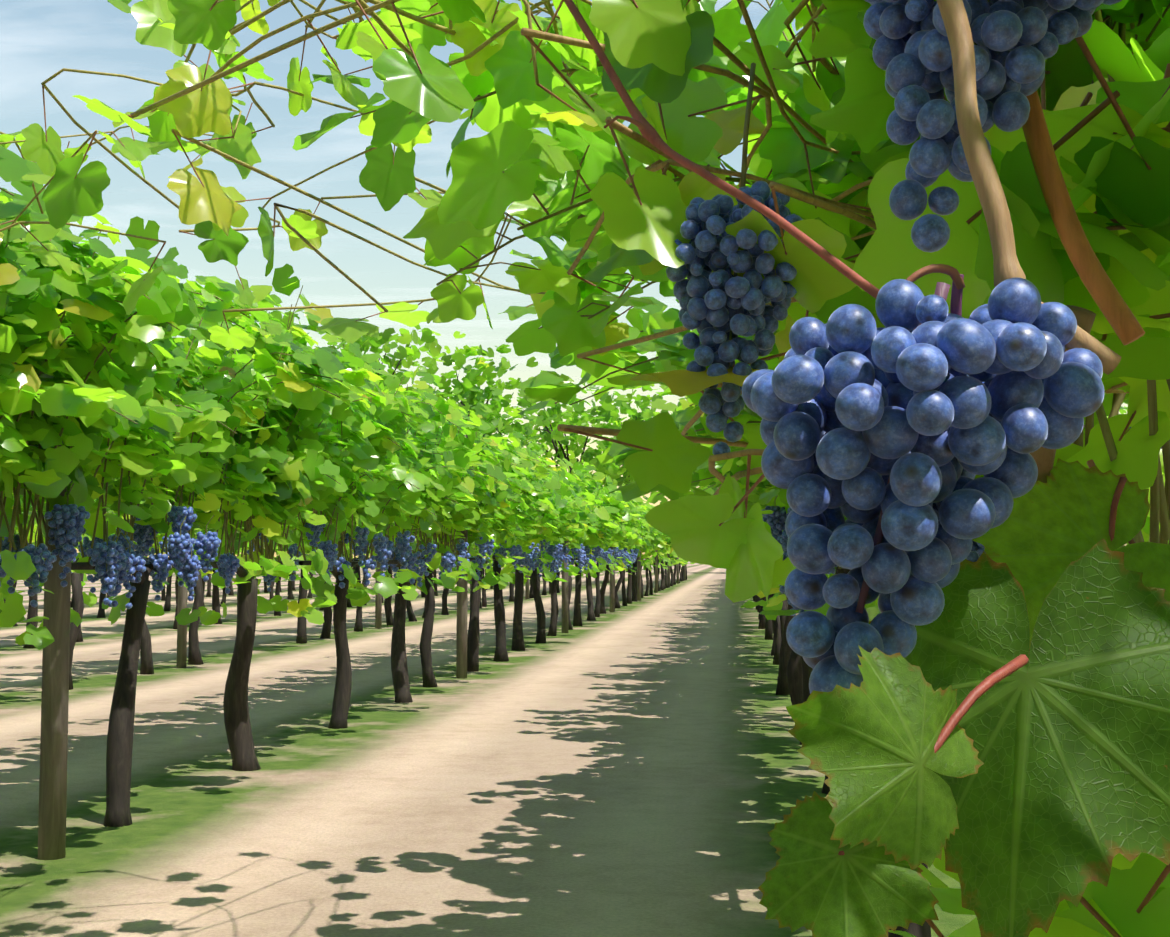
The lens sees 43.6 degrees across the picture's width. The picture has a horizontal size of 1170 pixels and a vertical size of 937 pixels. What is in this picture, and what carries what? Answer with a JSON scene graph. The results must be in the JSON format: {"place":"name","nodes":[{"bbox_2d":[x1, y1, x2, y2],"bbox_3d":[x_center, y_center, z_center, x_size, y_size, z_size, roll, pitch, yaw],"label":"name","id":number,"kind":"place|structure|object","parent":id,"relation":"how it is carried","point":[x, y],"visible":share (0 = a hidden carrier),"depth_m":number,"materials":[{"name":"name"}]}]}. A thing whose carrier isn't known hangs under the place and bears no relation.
{"place":"outdoors","nodes":[
{"label":"outdoors","id":0,"kind":"place"},
{"bbox_2d":[28,377,358,561],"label":"trellis wires","id":1,"kind":"object","parent":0,"point":[223,476],"depth_m":6.29,"materials":[{"name":"grey metal"}]},
{"bbox_2d":[0,559,975,936],"bbox_3d":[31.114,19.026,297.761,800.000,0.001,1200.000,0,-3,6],"label":"ground","id":2,"kind":"structure","parent":0,"point":[638,767],"depth_m":6.24,"materials":[{"name":"soil"}]},
{"bbox_2d":[38,258,787,859],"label":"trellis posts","id":3,"kind":"object","parent":2,"relation":"on","point":[54,744],"visible":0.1,"depth_m":4.69,"materials":[{"name":"brown wood"}]},
{"bbox_2d":[212,346,636,571],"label":"branches","id":4,"kind":"object","parent":2,"relation":"on","point":[562,449],"depth_m":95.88,"materials":[{"name":"plant"}]},
{"bbox_2d":[299,317,1126,503],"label":"trees","id":5,"kind":"object","parent":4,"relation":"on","point":[467,388],"visible":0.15,"depth_m":91.10,"materials":[{"name":"green plant"}]},
{"bbox_2d":[0,0,1126,421],"bbox_3d":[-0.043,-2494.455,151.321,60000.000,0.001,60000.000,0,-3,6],"label":"cloud","id":6,"kind":"structure","parent":0,"point":[210,160],"depth_m":8520.70,"materials":[{"name":"white"}]},
{"bbox_2d":[0,0,1127,557],"label":"sky","id":7,"kind":"structure","parent":0,"point":[378,269],"materials":[{"name":"blue"}]},
{"bbox_2d":[0,0,1169,936],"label":"vine","id":8,"kind":"object","parent":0,"point":[516,158],"depth_m":5.05,"materials":[{"name":"green plant"}]},
{"bbox_2d":[0,427,1161,615],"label":"grape bunches","id":9,"kind":"object","parent":8,"relation":"on","point":[119,559],"visible":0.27,"depth_m":5.58,"materials":[{"name":"blue food"}]},
{"bbox_2d":[0,0,1169,936],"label":"stems","id":10,"kind":"object","parent":8,"relation":"attached to","point":[1068,228],"visible":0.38,"depth_m":1.21,"materials":[{"name":"plant"}]},
{"bbox_2d":[0,0,1169,936],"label":"vine leaves","id":11,"kind":"object","parent":8,"relation":"attached to","point":[657,51],"visible":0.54,"depth_m":1.31,"materials":[{"name":"green plant"}]},
{"bbox_2d":[0,0,1169,573],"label":"vine shoots","id":12,"kind":"object","parent":8,"relation":"attached to","point":[1158,512],"visible":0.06,"depth_m":4.49,"materials":[{"name":"green plant"}]},
{"bbox_2d":[758,458,1169,936],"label":"vine leaves","id":13,"kind":"object","parent":8,"relation":"attached to","point":[1034,796],"visible":0.98,"depth_m":0.45,"materials":[{"name":"green plant"}]}
]}

